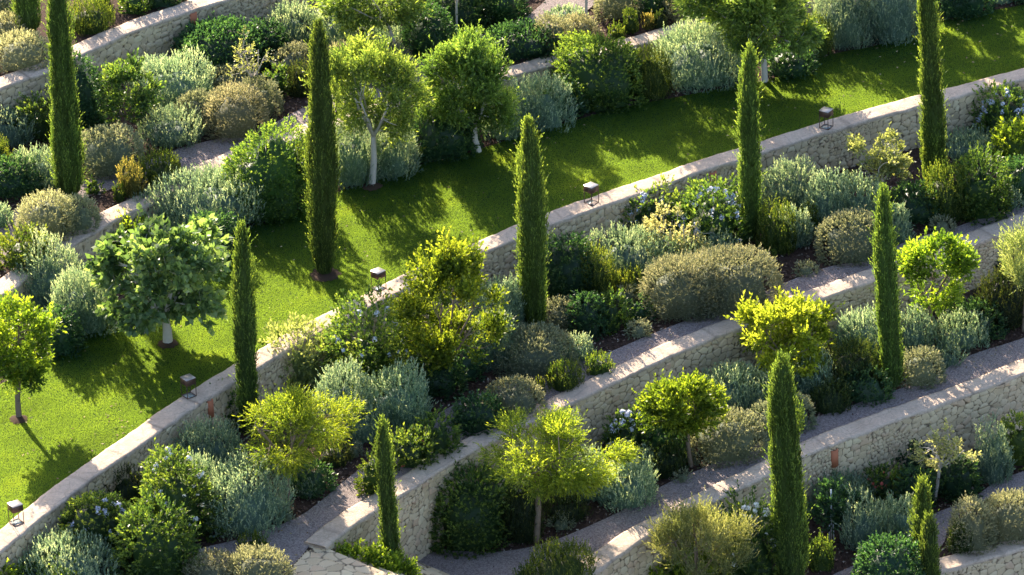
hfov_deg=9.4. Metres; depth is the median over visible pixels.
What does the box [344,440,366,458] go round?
mound shrub
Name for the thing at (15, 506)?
lantern
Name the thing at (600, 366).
spiky shrub
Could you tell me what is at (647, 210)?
leafy shrub
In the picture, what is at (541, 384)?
spiky shrub
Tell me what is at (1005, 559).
retaining wall
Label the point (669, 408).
citrus tree
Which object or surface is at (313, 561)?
stone paving
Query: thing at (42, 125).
leafy shrub
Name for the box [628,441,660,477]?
silver shrub
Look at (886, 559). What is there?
evergreen shrub
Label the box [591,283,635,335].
leafy shrub
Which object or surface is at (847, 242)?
mound shrub
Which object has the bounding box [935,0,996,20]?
evergreen shrub
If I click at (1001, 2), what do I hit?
silver shrub
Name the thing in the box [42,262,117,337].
silver shrub
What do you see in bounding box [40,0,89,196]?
cypress tree
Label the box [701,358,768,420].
silver shrub
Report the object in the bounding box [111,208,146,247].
leafy shrub
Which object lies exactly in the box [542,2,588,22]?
silver shrub
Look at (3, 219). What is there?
silver shrub
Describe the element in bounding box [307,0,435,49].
tree
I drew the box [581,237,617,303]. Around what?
spiky shrub
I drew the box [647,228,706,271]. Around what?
silver shrub
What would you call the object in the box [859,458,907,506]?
leafy shrub
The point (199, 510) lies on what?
evergreen shrub
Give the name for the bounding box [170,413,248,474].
silver shrub
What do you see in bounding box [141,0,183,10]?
evergreen shrub
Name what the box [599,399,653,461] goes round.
leafy shrub
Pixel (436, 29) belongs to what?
evergreen shrub
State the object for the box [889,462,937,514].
evergreen shrub
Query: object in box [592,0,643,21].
mound shrub
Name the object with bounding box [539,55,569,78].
evergreen shrub
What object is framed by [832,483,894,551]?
silver shrub
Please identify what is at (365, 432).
silver shrub
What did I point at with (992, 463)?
silver shrub
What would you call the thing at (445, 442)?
leafy shrub
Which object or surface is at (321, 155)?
cypress tree
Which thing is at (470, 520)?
evergreen shrub
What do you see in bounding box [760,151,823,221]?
silver shrub
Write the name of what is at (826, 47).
spiky shrub
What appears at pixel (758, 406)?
mound shrub
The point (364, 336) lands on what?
leafy shrub
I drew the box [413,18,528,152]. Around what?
tree
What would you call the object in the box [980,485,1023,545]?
dry mound shrub
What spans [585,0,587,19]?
tree
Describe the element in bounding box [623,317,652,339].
mound shrub
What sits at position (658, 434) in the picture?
evergreen shrub
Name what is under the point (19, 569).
leafy shrub
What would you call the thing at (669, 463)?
spiky shrub
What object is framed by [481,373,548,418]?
mound shrub
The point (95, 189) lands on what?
leafy shrub
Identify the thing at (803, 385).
silver shrub
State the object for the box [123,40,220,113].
silver shrub
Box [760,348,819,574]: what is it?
cypress tree
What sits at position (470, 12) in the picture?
evergreen shrub
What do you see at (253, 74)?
tree
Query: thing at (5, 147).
spiky shrub
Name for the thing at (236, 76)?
mound shrub
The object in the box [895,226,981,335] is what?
citrus tree
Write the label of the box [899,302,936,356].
silver shrub
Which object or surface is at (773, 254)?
spiky shrub
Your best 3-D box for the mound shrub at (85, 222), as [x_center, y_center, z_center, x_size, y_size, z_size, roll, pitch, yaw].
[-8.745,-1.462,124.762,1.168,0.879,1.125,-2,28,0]
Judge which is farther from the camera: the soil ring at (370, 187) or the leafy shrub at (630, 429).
the soil ring at (370, 187)
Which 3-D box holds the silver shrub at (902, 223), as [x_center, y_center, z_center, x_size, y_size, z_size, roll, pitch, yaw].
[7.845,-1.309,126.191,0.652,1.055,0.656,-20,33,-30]
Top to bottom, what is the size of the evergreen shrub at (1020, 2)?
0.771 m
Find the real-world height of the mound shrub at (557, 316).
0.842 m
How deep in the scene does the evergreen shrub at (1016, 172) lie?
127.39 m
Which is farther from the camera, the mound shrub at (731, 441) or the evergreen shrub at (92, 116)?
the evergreen shrub at (92, 116)
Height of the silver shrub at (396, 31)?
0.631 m
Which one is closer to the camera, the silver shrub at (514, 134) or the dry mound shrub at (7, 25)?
the silver shrub at (514, 134)
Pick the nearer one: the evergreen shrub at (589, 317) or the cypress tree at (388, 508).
the cypress tree at (388, 508)
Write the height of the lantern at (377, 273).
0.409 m
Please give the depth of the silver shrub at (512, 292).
122.75 m
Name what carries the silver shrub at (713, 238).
on the terrace soil at (793, 256)
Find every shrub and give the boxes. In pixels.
[0,0,12,15]
[0,8,29,46]
[0,26,49,73]
[0,103,39,147]
[0,132,13,167]
[0,149,49,203]
[0,202,13,227]
[0,220,59,272]
[0,557,17,574]
[7,548,81,574]
[10,524,120,574]
[11,90,52,142]
[11,223,98,311]
[12,141,54,192]
[14,187,79,245]
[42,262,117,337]
[43,303,88,359]
[50,48,111,135]
[50,192,103,240]
[56,487,139,567]
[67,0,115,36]
[80,120,145,180]
[84,174,106,194]
[106,462,153,508]
[107,479,204,574]
[111,179,126,201]
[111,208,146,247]
[115,155,146,197]
[116,0,153,14]
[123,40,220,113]
[129,184,184,229]
[131,437,231,543]
[135,99,205,150]
[137,146,185,185]
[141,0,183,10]
[145,160,267,235]
[150,175,162,188]
[170,10,280,80]
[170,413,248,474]
[171,87,222,131]
[178,448,231,506]
[181,547,239,574]
[183,207,237,261]
[194,494,213,534]
[196,447,295,541]
[200,79,272,143]
[205,62,256,96]
[209,375,243,433]
[220,112,309,226]
[226,540,296,574]
[234,75,284,118]
[236,528,270,554]
[248,15,290,64]
[258,311,349,394]
[261,0,324,53]
[261,60,291,97]
[270,40,311,79]
[278,506,296,522]
[281,457,338,500]
[285,56,310,98]
[289,136,309,199]
[295,477,316,498]
[306,6,371,45]
[310,354,376,440]
[311,437,354,468]
[312,277,419,398]
[327,39,346,57]
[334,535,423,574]
[335,105,384,189]
[338,329,416,390]
[341,400,389,445]
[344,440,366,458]
[350,39,416,87]
[353,447,378,497]
[355,23,402,45]
[355,120,424,182]
[357,357,438,432]
[380,226,519,376]
[389,428,399,444]
[390,422,441,472]
[399,2,457,59]
[400,354,469,403]
[404,138,427,166]
[407,109,483,165]
[411,403,466,458]
[423,0,497,35]
[428,457,520,559]
[447,337,488,381]
[450,388,507,439]
[461,275,530,343]
[466,305,521,373]
[476,0,532,25]
[478,94,527,142]
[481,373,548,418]
[482,17,560,62]
[488,319,584,380]
[496,473,546,546]
[497,272,527,336]
[509,66,582,134]
[512,562,530,574]
[519,534,599,574]
[529,11,574,54]
[529,375,546,398]
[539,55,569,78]
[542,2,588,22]
[542,294,576,333]
[542,490,592,523]
[543,71,591,118]
[544,230,595,307]
[544,357,585,392]
[545,510,576,534]
[548,28,649,114]
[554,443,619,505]
[557,330,596,361]
[558,11,602,40]
[565,290,610,341]
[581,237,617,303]
[582,350,616,375]
[584,220,674,282]
[585,89,616,115]
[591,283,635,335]
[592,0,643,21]
[597,455,662,513]
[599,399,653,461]
[607,19,626,38]
[610,172,688,245]
[612,262,645,301]
[614,282,639,309]
[621,6,639,34]
[621,290,656,322]
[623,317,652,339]
[628,39,675,100]
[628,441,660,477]
[634,0,672,17]
[636,248,724,324]
[640,8,655,29]
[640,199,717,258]
[640,416,687,461]
[647,15,742,94]
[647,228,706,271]
[647,438,690,479]
[648,547,730,574]
[652,8,667,28]
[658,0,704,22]
[669,172,753,249]
[671,466,693,483]
[682,238,786,320]
[687,227,740,264]
[690,404,769,469]
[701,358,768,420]
[710,479,784,574]
[724,363,773,415]
[745,398,771,443]
[753,192,801,255]
[758,40,821,79]
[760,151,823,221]
[761,249,780,271]
[776,201,815,247]
[790,343,841,402]
[791,259,819,276]
[794,390,818,431]
[795,10,835,57]
[797,162,851,233]
[798,201,821,236]
[804,466,878,517]
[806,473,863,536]
[806,528,835,571]
[808,375,854,414]
[810,0,881,50]
[812,204,875,267]
[823,333,883,397]
[824,165,880,232]
[830,301,879,359]
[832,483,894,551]
[837,361,895,407]
[850,531,925,574]
[859,0,920,45]
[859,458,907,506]
[871,490,914,538]
[889,178,949,228]
[889,201,916,243]
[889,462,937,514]
[893,438,931,479]
[898,344,946,391]
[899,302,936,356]
[919,156,974,223]
[923,306,990,352]
[927,449,984,505]
[928,213,956,232]
[933,340,969,370]
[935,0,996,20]
[944,295,1009,342]
[945,123,1004,163]
[945,140,1014,225]
[945,490,999,555]
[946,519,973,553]
[966,78,1023,146]
[969,261,1023,331]
[970,411,1015,485]
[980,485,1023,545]
[984,115,1023,169]
[993,0,1019,4]
[995,245,1022,281]
[996,153,1023,205]
[998,181,1023,209]
[998,409,1023,469]
[1008,0,1023,4]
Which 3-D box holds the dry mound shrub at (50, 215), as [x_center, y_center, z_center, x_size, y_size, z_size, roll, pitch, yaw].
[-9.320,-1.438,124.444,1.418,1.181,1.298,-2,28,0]
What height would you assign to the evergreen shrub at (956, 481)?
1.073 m
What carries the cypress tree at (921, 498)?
on the terrace soil at (814, 529)
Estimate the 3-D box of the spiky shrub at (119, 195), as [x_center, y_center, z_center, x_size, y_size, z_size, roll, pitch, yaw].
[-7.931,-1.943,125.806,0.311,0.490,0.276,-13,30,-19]
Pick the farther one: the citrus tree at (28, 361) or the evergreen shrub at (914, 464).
the evergreen shrub at (914, 464)
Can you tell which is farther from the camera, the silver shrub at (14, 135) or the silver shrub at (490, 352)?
the silver shrub at (14, 135)
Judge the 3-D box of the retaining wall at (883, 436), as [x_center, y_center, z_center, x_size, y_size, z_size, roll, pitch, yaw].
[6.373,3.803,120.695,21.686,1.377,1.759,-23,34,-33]
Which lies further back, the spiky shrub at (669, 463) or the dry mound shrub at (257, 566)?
the spiky shrub at (669, 463)
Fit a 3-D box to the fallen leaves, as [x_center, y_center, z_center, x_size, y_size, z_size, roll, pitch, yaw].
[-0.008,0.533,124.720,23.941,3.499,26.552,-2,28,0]
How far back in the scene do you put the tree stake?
119.76 m
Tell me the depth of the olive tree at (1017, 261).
123.69 m
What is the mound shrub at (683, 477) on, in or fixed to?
on the terrace soil at (551, 534)
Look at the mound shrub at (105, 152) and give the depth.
126.83 m
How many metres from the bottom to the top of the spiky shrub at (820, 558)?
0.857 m
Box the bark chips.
[0,0,1023,574]
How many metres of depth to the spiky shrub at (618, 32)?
131.80 m
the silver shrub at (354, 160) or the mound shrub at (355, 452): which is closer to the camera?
the mound shrub at (355, 452)
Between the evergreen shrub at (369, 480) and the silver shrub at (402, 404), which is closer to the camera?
the evergreen shrub at (369, 480)
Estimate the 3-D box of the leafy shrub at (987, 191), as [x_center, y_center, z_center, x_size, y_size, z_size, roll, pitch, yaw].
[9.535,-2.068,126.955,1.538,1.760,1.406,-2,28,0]
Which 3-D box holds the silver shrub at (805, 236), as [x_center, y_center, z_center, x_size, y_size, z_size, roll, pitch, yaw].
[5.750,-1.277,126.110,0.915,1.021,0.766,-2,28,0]
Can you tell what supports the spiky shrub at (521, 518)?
on the terrace soil at (551, 534)
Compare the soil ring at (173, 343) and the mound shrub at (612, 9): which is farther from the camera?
the mound shrub at (612, 9)
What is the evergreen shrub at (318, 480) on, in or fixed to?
on the terrace soil at (793, 256)
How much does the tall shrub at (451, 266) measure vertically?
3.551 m
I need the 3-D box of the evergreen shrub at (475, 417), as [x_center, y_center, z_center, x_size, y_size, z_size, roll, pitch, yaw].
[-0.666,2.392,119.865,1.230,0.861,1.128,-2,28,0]
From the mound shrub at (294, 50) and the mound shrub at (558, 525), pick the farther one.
the mound shrub at (294, 50)
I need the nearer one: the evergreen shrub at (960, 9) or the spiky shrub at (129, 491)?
the spiky shrub at (129, 491)
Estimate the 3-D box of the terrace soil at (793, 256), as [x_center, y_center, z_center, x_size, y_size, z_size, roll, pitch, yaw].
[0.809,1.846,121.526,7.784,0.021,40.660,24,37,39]
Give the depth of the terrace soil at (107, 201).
129.15 m
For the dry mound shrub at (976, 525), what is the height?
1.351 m
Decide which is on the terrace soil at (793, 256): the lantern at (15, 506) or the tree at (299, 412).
the tree at (299, 412)
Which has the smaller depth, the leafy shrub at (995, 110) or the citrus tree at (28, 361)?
the citrus tree at (28, 361)
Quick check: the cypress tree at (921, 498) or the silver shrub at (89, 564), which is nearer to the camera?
the silver shrub at (89, 564)
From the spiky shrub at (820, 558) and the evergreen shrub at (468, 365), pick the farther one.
the evergreen shrub at (468, 365)
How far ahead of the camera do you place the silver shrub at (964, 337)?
124.01 m
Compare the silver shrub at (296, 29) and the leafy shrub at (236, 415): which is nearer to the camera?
the leafy shrub at (236, 415)
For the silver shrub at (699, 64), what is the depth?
130.64 m
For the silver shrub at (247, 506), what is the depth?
116.57 m
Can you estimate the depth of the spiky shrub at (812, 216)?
126.44 m
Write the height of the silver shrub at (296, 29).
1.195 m
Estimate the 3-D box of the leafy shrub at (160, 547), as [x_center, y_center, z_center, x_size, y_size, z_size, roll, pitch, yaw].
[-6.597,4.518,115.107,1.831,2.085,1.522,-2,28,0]
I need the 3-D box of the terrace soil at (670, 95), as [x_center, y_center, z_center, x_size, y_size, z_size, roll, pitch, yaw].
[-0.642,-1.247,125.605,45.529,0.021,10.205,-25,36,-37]
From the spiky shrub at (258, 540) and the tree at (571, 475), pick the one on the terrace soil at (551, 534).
the tree at (571, 475)
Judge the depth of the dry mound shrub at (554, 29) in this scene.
131.36 m
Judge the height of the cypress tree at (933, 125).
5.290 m
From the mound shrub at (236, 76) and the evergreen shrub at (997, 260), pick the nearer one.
the evergreen shrub at (997, 260)
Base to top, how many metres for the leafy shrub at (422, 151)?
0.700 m
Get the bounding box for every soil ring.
[9,415,27,423]
[158,339,177,348]
[310,267,341,281]
[362,182,382,190]
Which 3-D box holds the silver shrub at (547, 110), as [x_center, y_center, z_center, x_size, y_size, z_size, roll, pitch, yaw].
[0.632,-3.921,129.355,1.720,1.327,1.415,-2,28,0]
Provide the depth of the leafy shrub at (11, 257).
123.31 m
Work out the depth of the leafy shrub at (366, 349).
121.05 m
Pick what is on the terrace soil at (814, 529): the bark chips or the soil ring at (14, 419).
the bark chips
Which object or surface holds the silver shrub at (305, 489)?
on the terrace soil at (793, 256)
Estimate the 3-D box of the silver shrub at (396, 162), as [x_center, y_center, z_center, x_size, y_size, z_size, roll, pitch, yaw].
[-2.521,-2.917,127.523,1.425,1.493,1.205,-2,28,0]
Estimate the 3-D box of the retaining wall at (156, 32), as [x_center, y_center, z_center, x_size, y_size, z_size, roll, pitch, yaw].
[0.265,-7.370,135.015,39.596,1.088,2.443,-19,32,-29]
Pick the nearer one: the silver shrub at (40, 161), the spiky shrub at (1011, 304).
the spiky shrub at (1011, 304)
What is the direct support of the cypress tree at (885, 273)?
on the terrace soil at (551, 534)
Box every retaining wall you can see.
[0,0,318,124]
[0,0,859,319]
[0,68,1023,574]
[304,212,1023,560]
[580,359,1023,574]
[914,540,1023,574]
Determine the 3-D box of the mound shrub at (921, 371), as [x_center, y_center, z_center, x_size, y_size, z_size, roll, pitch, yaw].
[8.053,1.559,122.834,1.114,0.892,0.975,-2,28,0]
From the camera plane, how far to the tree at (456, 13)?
131.84 m
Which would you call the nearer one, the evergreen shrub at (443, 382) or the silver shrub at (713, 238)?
the evergreen shrub at (443, 382)
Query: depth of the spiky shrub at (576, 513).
119.00 m
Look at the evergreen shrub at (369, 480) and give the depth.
117.70 m
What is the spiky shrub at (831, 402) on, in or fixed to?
on the terrace soil at (551, 534)
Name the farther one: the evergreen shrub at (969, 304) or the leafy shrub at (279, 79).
the leafy shrub at (279, 79)
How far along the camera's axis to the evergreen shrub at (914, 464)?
121.91 m
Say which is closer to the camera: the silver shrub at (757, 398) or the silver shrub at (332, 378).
the silver shrub at (332, 378)
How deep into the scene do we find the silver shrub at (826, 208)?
126.45 m
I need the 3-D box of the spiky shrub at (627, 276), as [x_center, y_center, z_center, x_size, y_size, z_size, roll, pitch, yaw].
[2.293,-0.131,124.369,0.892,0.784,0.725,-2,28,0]
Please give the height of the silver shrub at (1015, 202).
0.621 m
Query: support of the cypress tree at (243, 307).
on the terrace soil at (793, 256)
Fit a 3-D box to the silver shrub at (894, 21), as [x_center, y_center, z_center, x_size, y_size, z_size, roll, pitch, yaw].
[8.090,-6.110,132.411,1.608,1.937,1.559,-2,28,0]
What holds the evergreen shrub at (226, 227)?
on the terrace soil at (670, 95)
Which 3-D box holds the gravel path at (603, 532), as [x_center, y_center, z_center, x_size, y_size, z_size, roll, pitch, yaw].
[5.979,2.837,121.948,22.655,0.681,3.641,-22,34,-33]
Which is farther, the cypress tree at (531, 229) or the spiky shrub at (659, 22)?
the spiky shrub at (659, 22)
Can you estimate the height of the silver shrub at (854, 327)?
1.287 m
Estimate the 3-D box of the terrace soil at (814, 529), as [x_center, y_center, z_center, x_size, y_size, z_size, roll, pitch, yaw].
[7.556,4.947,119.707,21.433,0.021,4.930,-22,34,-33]
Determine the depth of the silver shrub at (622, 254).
125.03 m
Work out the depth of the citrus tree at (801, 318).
122.25 m
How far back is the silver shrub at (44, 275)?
122.88 m
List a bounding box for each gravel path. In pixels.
[0,0,593,266]
[182,206,1023,574]
[417,338,1023,574]
[833,471,1023,574]
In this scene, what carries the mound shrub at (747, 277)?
on the terrace soil at (793, 256)
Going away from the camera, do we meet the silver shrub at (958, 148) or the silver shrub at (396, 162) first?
the silver shrub at (396, 162)
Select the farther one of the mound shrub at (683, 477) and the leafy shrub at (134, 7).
the leafy shrub at (134, 7)
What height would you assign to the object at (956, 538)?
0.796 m
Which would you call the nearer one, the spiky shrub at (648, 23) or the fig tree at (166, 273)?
the fig tree at (166, 273)
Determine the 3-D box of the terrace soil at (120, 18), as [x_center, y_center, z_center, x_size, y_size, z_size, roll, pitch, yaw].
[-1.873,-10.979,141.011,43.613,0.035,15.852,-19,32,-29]
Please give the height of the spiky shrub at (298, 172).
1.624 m
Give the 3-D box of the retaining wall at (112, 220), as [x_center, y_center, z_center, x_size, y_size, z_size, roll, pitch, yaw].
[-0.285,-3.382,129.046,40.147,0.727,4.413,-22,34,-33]
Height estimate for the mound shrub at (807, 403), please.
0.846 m
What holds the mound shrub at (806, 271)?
on the terrace soil at (793, 256)
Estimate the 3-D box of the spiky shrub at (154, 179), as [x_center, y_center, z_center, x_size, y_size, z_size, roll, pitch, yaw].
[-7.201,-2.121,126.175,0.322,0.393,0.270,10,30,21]
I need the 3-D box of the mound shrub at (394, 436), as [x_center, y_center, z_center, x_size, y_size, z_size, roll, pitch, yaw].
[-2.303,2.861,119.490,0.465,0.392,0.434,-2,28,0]
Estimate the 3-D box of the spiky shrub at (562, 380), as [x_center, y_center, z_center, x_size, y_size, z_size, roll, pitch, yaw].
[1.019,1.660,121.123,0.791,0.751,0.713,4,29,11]
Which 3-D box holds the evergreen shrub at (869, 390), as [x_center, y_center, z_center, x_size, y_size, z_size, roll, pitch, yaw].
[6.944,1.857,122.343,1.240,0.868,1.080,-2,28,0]
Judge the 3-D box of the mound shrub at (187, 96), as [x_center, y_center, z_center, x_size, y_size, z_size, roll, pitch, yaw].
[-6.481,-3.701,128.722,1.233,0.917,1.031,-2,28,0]
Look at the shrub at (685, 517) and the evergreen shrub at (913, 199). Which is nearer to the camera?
the shrub at (685, 517)
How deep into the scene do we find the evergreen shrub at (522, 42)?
131.11 m
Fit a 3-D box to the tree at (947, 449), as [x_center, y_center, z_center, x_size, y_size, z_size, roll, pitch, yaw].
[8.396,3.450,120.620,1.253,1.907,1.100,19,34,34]
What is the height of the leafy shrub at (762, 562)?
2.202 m
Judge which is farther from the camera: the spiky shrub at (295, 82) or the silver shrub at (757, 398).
the spiky shrub at (295, 82)
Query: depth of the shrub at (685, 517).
117.09 m
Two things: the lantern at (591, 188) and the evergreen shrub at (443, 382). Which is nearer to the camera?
the evergreen shrub at (443, 382)
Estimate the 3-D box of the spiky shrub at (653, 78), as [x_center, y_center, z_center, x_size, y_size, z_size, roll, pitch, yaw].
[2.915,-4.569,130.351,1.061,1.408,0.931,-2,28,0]
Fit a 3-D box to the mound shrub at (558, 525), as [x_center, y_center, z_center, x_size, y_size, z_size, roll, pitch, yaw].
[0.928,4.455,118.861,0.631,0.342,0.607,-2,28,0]
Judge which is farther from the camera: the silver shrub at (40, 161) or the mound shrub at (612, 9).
the mound shrub at (612, 9)
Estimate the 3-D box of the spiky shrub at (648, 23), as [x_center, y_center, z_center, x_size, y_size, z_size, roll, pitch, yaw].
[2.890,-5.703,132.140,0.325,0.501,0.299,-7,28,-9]
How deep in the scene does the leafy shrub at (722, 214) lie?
126.02 m
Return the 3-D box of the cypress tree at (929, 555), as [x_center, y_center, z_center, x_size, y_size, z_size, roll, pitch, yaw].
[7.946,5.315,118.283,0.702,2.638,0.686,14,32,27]
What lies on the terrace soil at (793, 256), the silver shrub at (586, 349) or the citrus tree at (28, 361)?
the silver shrub at (586, 349)
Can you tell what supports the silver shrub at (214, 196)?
on the terrace soil at (670, 95)
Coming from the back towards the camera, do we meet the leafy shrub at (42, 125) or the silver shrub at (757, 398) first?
the leafy shrub at (42, 125)
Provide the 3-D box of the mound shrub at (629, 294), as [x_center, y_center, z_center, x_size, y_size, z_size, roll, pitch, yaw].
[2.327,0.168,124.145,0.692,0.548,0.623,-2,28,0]
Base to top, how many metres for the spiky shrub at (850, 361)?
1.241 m
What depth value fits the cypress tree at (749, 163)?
125.31 m
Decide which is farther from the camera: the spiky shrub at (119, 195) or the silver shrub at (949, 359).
the spiky shrub at (119, 195)
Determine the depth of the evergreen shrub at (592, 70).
129.90 m
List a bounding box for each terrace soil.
[0,0,186,76]
[0,0,678,278]
[0,1,1023,383]
[73,132,1021,574]
[435,278,1023,551]
[730,436,1023,574]
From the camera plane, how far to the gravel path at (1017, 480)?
120.82 m
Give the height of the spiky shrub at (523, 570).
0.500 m
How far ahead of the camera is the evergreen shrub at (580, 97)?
129.71 m
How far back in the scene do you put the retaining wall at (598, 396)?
121.40 m
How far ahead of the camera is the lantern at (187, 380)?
119.35 m
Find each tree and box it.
[0,284,67,416]
[7,0,43,33]
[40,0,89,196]
[83,202,234,342]
[90,47,166,136]
[226,24,279,85]
[226,215,262,436]
[232,377,376,506]
[297,15,343,274]
[297,26,436,183]
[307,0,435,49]
[367,412,406,566]
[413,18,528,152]
[455,0,457,33]
[471,400,647,542]
[508,113,554,334]
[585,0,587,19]
[631,368,731,467]
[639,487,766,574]
[671,0,829,82]
[723,286,844,379]
[731,38,767,242]
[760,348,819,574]
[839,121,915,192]
[867,182,908,389]
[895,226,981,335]
[904,467,935,565]
[907,417,982,500]
[912,0,950,181]
[913,501,945,574]
[992,214,1023,331]
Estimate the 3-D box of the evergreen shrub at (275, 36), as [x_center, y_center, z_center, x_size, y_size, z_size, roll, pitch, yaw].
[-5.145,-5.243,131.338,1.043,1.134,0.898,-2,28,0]
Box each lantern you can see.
[7,499,23,526]
[180,373,196,398]
[370,267,385,291]
[583,182,598,205]
[819,106,832,129]
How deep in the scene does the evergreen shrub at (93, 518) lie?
115.63 m
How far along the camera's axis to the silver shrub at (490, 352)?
121.82 m
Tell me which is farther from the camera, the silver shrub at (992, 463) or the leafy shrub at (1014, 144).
the leafy shrub at (1014, 144)
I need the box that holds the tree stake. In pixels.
[828,489,834,540]
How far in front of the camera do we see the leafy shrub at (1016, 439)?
122.05 m
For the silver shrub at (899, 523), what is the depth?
119.69 m
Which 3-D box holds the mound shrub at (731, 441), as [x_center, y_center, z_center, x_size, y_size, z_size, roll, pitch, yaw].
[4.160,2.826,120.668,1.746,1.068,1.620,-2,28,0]
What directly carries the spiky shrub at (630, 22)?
on the terrace soil at (107, 201)
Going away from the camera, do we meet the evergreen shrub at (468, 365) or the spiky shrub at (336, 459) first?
the spiky shrub at (336, 459)
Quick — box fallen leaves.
[10,2,1021,570]
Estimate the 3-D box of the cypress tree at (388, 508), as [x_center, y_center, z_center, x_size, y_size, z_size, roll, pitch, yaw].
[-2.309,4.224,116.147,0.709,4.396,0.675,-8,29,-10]
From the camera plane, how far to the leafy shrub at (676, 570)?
118.33 m
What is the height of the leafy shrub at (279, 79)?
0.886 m
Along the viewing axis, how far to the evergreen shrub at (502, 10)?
132.56 m
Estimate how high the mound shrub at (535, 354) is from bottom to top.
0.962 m
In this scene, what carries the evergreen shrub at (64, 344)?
on the terrace soil at (670, 95)
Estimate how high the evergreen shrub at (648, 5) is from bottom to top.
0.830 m
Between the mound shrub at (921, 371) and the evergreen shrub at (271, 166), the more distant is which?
the evergreen shrub at (271, 166)
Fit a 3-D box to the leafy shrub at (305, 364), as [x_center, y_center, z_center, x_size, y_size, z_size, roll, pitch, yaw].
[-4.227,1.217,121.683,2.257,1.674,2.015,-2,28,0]
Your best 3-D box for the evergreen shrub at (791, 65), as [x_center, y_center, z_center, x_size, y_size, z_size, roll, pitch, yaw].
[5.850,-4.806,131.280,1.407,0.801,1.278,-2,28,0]
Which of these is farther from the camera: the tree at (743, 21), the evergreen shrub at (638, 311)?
the tree at (743, 21)
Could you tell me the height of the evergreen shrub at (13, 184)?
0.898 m
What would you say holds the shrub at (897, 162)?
on the terrace soil at (793, 256)
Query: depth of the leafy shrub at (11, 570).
114.57 m
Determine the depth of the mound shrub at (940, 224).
126.57 m
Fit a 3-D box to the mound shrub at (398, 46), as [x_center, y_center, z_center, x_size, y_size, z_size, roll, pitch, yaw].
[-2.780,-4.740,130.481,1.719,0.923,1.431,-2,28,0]
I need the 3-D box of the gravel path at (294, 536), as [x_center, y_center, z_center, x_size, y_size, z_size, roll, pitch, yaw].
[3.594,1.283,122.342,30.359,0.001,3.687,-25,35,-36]
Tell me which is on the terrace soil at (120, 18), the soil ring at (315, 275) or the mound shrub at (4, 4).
the mound shrub at (4, 4)
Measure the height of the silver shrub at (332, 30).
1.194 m
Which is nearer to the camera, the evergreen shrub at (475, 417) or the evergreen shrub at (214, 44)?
the evergreen shrub at (475, 417)
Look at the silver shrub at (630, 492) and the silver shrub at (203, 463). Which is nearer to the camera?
the silver shrub at (203, 463)
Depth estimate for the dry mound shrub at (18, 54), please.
129.31 m
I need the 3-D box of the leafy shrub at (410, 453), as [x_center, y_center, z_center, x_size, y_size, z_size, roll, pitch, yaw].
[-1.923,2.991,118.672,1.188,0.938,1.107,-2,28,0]
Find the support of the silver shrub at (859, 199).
on the terrace soil at (793, 256)
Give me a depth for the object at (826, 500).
119.65 m
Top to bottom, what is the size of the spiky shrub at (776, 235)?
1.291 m
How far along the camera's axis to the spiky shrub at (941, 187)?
126.76 m
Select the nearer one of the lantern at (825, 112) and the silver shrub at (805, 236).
the silver shrub at (805, 236)
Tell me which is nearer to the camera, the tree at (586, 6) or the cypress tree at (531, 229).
the cypress tree at (531, 229)
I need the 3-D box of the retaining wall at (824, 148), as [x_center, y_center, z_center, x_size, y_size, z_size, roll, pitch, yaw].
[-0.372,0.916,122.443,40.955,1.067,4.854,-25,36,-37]
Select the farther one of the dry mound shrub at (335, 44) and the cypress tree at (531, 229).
the dry mound shrub at (335, 44)
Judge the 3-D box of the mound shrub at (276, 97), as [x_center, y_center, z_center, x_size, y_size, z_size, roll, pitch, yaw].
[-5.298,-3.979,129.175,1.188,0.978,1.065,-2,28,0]
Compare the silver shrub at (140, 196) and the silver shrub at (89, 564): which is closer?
the silver shrub at (89, 564)
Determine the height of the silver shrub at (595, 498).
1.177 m
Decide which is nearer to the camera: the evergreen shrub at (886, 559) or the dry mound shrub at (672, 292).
the evergreen shrub at (886, 559)
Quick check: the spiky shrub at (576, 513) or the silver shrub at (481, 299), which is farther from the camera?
the silver shrub at (481, 299)
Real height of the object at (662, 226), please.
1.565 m
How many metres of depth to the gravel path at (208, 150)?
127.87 m
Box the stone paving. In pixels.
[291,548,449,574]
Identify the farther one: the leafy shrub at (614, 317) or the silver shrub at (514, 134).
the silver shrub at (514, 134)
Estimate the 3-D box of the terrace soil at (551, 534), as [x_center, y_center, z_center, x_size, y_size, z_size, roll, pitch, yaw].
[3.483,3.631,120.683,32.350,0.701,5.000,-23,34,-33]
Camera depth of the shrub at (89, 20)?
130.79 m
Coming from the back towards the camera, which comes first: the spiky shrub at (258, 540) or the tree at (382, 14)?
the tree at (382, 14)
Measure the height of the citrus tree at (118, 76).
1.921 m
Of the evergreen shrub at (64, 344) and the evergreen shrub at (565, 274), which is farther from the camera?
the evergreen shrub at (565, 274)
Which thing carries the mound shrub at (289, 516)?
on the terrace soil at (793, 256)
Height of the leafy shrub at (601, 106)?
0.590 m
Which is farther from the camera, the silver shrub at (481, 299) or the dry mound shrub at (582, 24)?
the dry mound shrub at (582, 24)
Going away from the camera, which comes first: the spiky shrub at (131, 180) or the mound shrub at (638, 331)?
the mound shrub at (638, 331)

